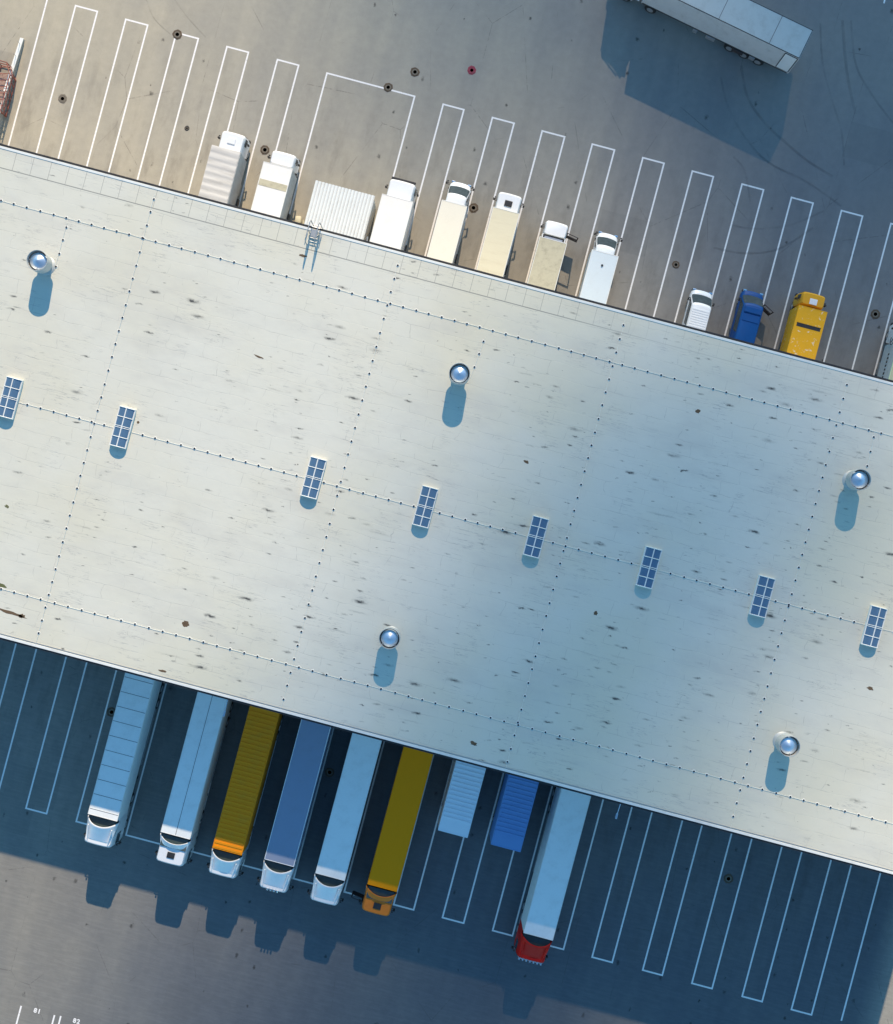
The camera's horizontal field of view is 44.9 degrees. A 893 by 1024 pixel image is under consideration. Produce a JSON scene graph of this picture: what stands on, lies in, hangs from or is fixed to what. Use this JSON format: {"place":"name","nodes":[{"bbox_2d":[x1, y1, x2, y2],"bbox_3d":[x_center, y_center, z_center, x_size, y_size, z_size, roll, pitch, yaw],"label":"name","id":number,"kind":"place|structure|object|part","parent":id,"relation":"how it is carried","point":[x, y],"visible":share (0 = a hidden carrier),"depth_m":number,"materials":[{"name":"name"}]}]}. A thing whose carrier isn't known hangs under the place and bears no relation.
{"place":"outdoors","nodes":[
{"label":"outdoors","id":0,"kind":"place"},
{"bbox_2d":[107,707,114,716],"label":"manhole","id":1,"kind":"object","parent":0,"point":[110,711],"visible":0.91,"depth_m":89.98,"materials":[{"name":"metal"}]},
{"bbox_2d":[295,216,303,223],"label":"rubble sack","id":2,"kind":"object","parent":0,"point":[298,219],"visible":0.2,"depth_m":89.42,"materials":[{"name":"beige fabric"}]},
{"bbox_2d":[325,768,333,776],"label":"manhole","id":3,"kind":"object","parent":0,"point":[329,772],"visible":1,"depth_m":89.98,"materials":[{"name":"metal"}]},
{"bbox_2d":[0,0,892,1023],"bbox_3d":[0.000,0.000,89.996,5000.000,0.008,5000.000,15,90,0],"label":"asphalt yard","id":4,"kind":"structure","parent":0,"point":[658,142],"depth_m":90.00,"materials":[{"name":"grey asphalt"}]},
{"bbox_2d":[0,60,15,116],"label":"steel cage","id":5,"kind":"object","parent":4,"relation":"on","point":[3,77],"visible":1,"depth_m":89.28,"materials":[{"name":"red metal"}]},
{"bbox_2d":[0,38,24,130],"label":"ramp wall","id":6,"kind":"structure","parent":4,"relation":"on","point":[15,62],"depth_m":89.58,"materials":[{"name":"concrete"}]},
{"bbox_2d":[58,94,66,102],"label":"manhole","id":7,"kind":"object","parent":4,"relation":"on","point":[62,98],"visible":1,"depth_m":89.97,"materials":[{"name":"grey metal"}]},
{"bbox_2d":[84,673,163,847],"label":"semi truck","id":8,"kind":"object","parent":4,"relation":"on","point":[138,701],"visible":0.85,"depth_m":85.97,"materials":[{"name":"metal"}]},
{"bbox_2d":[172,29,181,38],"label":"manhole","id":9,"kind":"object","parent":4,"relation":"on","point":[177,34],"visible":1,"depth_m":89.98,"materials":[{"name":"metal"}]},
{"bbox_2d":[155,692,232,865],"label":"semi truck","id":10,"kind":"object","parent":4,"relation":"on","point":[207,726],"visible":0.79,"depth_m":85.97,"materials":[{"name":"metal"}]},
{"bbox_2d":[198,131,250,205],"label":"box truck","id":11,"kind":"object","parent":4,"relation":"on","point":[225,168],"visible":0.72,"depth_m":86.46,"materials":[{"name":"white metal"}]},
{"bbox_2d":[206,706,282,877],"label":"semi truck","id":12,"kind":"object","parent":4,"relation":"on","point":[259,737],"visible":0.86,"depth_m":85.97,"materials":[{"name":"metal"}]},
{"bbox_2d":[260,145,268,153],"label":"manhole","id":13,"kind":"object","parent":4,"relation":"on","point":[264,149],"visible":1,"depth_m":89.97,"materials":[{"name":"metal"}]},
{"bbox_2d":[251,151,300,219],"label":"box truck","id":14,"kind":"object","parent":4,"relation":"on","point":[277,180],"visible":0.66,"depth_m":86.47,"materials":[{"name":"white metal"}]},
{"bbox_2d":[257,719,331,892],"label":"semi truck","id":15,"kind":"object","parent":4,"relation":"on","point":[295,804],"visible":0.82,"depth_m":85.97,"materials":[{"name":"metal"}]},
{"bbox_2d":[304,180,375,239],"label":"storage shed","id":16,"kind":"structure","parent":4,"relation":"on","point":[342,210],"depth_m":86.98,"materials":[{"name":"white metal"}]},
{"bbox_2d":[307,733,381,905],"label":"semi truck","id":17,"kind":"object","parent":4,"relation":"on","point":[345,818],"visible":0.8,"depth_m":85.97,"materials":[{"name":"metal"}]},
{"bbox_2d":[384,83,392,91],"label":"manhole","id":18,"kind":"object","parent":4,"relation":"on","point":[388,87],"visible":1,"depth_m":89.98,"materials":[{"name":"metal"}]},
{"bbox_2d":[351,746,432,915],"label":"semi truck","id":19,"kind":"object","parent":4,"relation":"on","point":[391,851],"visible":0.81,"depth_m":85.97,"materials":[{"name":"metal"}]},
{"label":"door","id":20,"kind":"part","parent":19,"relation":"part of","materials":[{"name":"black plastic"}]},
{"bbox_2d":[370,176,418,250],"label":"box truck","id":21,"kind":"object","parent":4,"relation":"on","point":[393,219],"visible":0.63,"depth_m":86.37,"materials":[{"name":"white paint"}]},
{"bbox_2d":[410,67,419,76],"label":"manhole","id":22,"kind":"object","parent":4,"relation":"on","point":[414,71],"visible":1,"depth_m":89.98,"materials":[{"name":"metal"}]},
{"bbox_2d":[0,143,892,875],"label":"warehouse","id":23,"kind":"structure","parent":4,"relation":"on","point":[240,361],"depth_m":78.90,"materials":[{"name":"concrete"}]},
{"bbox_2d":[0,376,23,419],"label":"skylight","id":24,"kind":"object","parent":23,"relation":"on","point":[10,394],"visible":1,"depth_m":78.49,"materials":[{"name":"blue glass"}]},
{"bbox_2d":[26,250,54,274],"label":"roof ventilator","id":25,"kind":"object","parent":23,"relation":"on","point":[37,260],"visible":1,"depth_m":77.42,"materials":[{"name":"metal"}]},
{"bbox_2d":[54,224,67,269],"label":"lightning conductor","id":26,"kind":"object","parent":23,"relation":"on","point":[62,240],"visible":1,"depth_m":78.86,"materials":[{"name":"black plastic"}]},
{"bbox_2d":[36,194,155,641],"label":"lightning conductor","id":27,"kind":"object","parent":23,"relation":"on","point":[90,436],"visible":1,"depth_m":78.86,"materials":[{"name":"black plastic"}]},
{"bbox_2d":[109,406,136,448],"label":"skylight","id":28,"kind":"object","parent":23,"relation":"on","point":[123,425],"visible":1,"depth_m":78.49,"materials":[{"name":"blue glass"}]},
{"bbox_2d":[300,456,326,499],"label":"skylight","id":29,"kind":"object","parent":23,"relation":"on","point":[313,477],"visible":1,"depth_m":78.49,"materials":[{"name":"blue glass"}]},
{"bbox_2d":[305,220,322,247],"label":"roof ladder","id":30,"kind":"object","parent":23,"relation":"attached to","point":[314,233],"visible":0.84,"depth_m":78.68,"materials":[{"name":"metal"}]},
{"bbox_2d":[280,261,399,709],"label":"lightning conductor","id":31,"kind":"object","parent":23,"relation":"on","point":[344,467],"visible":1,"depth_m":78.87,"materials":[{"name":"black plastic"}]},
{"bbox_2d":[379,626,400,648],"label":"roof ventilator","id":32,"kind":"object","parent":23,"relation":"on","point":[389,637],"visible":1,"depth_m":77.39,"materials":[{"name":"metal"}]},
{"bbox_2d":[412,485,438,528],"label":"skylight","id":33,"kind":"object","parent":23,"relation":"on","point":[425,506],"visible":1,"depth_m":78.49,"materials":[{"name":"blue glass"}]},
{"bbox_2d":[0,199,891,435],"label":"lightning conductor","id":34,"kind":"object","parent":23,"relation":"on","point":[428,313],"visible":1,"depth_m":78.86,"materials":[{"name":"black plastic"}]},
{"bbox_2d":[0,587,891,823],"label":"lightning conductor","id":35,"kind":"object","parent":23,"relation":"on","point":[435,703],"visible":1,"depth_m":78.86,"materials":[{"name":"black plastic"}]},
{"bbox_2d":[19,402,892,632],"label":"lightning conductor","id":36,"kind":"object","parent":23,"relation":"on","point":[439,512],"visible":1,"depth_m":78.86,"materials":[{"name":"black plastic"}]},
{"bbox_2d":[449,363,469,385],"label":"roof ventilator","id":37,"kind":"object","parent":23,"relation":"on","point":[459,374],"visible":1,"depth_m":77.39,"materials":[{"name":"metal"}]},
{"bbox_2d":[470,339,484,377],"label":"lightning conductor","id":38,"kind":"object","parent":23,"relation":"on","point":[479,353],"visible":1,"depth_m":78.86,"materials":[{"name":"black plastic"}]},
{"bbox_2d":[523,515,548,558],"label":"skylight","id":39,"kind":"object","parent":23,"relation":"on","point":[535,536],"visible":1,"depth_m":78.49,"materials":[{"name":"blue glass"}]},
{"bbox_2d":[506,322,624,765],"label":"lightning conductor","id":40,"kind":"object","parent":23,"relation":"on","point":[563,550],"visible":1,"depth_m":78.86,"materials":[{"name":"black plastic"}]},
{"bbox_2d":[635,546,661,588],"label":"skylight","id":41,"kind":"object","parent":23,"relation":"on","point":[648,568],"visible":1,"depth_m":78.49,"materials":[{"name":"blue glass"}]},
{"bbox_2d":[748,575,775,617],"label":"skylight","id":42,"kind":"object","parent":23,"relation":"on","point":[762,595],"visible":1,"depth_m":78.49,"materials":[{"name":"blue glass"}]},
{"bbox_2d":[773,732,799,756],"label":"roof ventilator","id":43,"kind":"object","parent":23,"relation":"on","point":[788,745],"visible":1,"depth_m":77.41,"materials":[{"name":"metal"}]},
{"bbox_2d":[731,382,848,824],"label":"lightning conductor","id":44,"kind":"object","parent":23,"relation":"on","point":[791,594],"visible":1,"depth_m":78.86,"materials":[{"name":"black plastic"}]},
{"bbox_2d":[842,469,870,489],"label":"roof ventilator","id":45,"kind":"object","parent":23,"relation":"on","point":[857,479],"visible":1,"depth_m":77.42,"materials":[{"name":"metal"}]},
{"bbox_2d":[866,433,874,467],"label":"lightning conductor","id":46,"kind":"object","parent":23,"relation":"on","point":[870,451],"visible":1,"depth_m":78.86,"materials":[{"name":"black plastic"}]},
{"bbox_2d":[860,605,887,647],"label":"skylight","id":47,"kind":"object","parent":23,"relation":"on","point":[873,626],"visible":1,"depth_m":78.50,"materials":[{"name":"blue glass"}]},
{"bbox_2d":[427,180,474,263],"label":"box truck","id":48,"kind":"object","parent":4,"relation":"on","point":[448,229],"visible":0.66,"depth_m":86.87,"materials":[{"name":"white paint"}]},
{"bbox_2d":[438,760,485,837],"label":"swap body","id":49,"kind":"object","parent":4,"relation":"on","point":[460,800],"visible":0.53,"depth_m":86.07,"materials":[{"name":"metal"}]},
{"bbox_2d":[467,66,475,74],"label":"manhole","id":50,"kind":"object","parent":4,"relation":"on","point":[471,70],"visible":1,"depth_m":89.98,"materials":[{"name":"metal"}]},
{"bbox_2d":[469,203,477,212],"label":"manhole","id":51,"kind":"object","parent":4,"relation":"on","point":[473,207],"visible":1,"depth_m":89.98,"materials":[{"name":"metal"}]},
{"bbox_2d":[476,192,524,276],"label":"box truck","id":52,"kind":"object","parent":4,"relation":"on","point":[499,237],"visible":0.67,"depth_m":86.67,"materials":[{"name":"beige metal"}]},
{"bbox_2d":[490,774,538,851],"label":"swap body","id":53,"kind":"object","parent":4,"relation":"on","point":[510,818],"visible":0.66,"depth_m":86.07,"materials":[{"name":"metal"}]},
{"bbox_2d":[511,787,590,964],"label":"semi truck","id":54,"kind":"object","parent":4,"relation":"on","point":[548,884],"visible":0.83,"depth_m":85.97,"materials":[{"name":"metal"}]},
{"bbox_2d":[527,221,577,290],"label":"box truck","id":55,"kind":"object","parent":4,"relation":"on","point":[548,258],"visible":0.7,"depth_m":86.97,"materials":[{"name":"beige metal"}]},
{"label":"door","id":56,"kind":"part","parent":55,"relation":"part of","materials":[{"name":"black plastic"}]},
{"bbox_2d":[578,231,622,303],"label":"box truck","id":57,"kind":"object","parent":4,"relation":"on","point":[599,272],"visible":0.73,"depth_m":86.97,"materials":[{"name":"white metal"}]},
{"bbox_2d":[682,288,714,330],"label":"delivery van","id":58,"kind":"object","parent":4,"relation":"on","point":[699,306],"visible":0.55,"depth_m":87.70,"materials":[{"name":"white metal"}]},
{"bbox_2d":[624,0,812,72],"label":"semi truck","id":59,"kind":"object","parent":4,"relation":"on","point":[756,33],"visible":1,"depth_m":85.97,"materials":[{"name":"white metal"}]},
{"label":"side door","id":60,"kind":"part","parent":59,"relation":"part of","materials":[{"name":"white metal"}]},
{"bbox_2d":[724,874,732,882],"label":"manhole","id":61,"kind":"object","parent":4,"relation":"on","point":[728,878],"visible":1,"depth_m":89.98,"materials":[{"name":"metal"}]},
{"bbox_2d":[729,289,773,342],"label":"delivery van","id":62,"kind":"object","parent":4,"relation":"on","point":[750,309],"visible":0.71,"depth_m":87.51,"materials":[{"name":"blue metal"}]},
{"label":"door","id":63,"kind":"part","parent":62,"relation":"part of","materials":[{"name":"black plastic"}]},
{"bbox_2d":[780,292,827,359],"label":"box truck","id":64,"kind":"object","parent":4,"relation":"on","point":[802,334],"visible":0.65,"depth_m":86.67,"materials":[{"name":"yellow metal"}]},
{"bbox_2d":[876,323,892,379],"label":"box truck","id":65,"kind":"object","parent":4,"relation":"on","point":[885,368],"visible":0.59,"depth_m":87.97,"materials":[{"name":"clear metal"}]},
{"bbox_2d":[672,261,679,267],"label":"manhole","id":66,"kind":"object","parent":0,"point":[675,264],"visible":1,"depth_m":89.98,"materials":[{"name":"metal"}]},
{"bbox_2d":[871,310,879,318],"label":"manhole","id":67,"kind":"object","parent":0,"point":[875,314],"visible":1,"depth_m":89.98,"materials":[{"name":"metal"}]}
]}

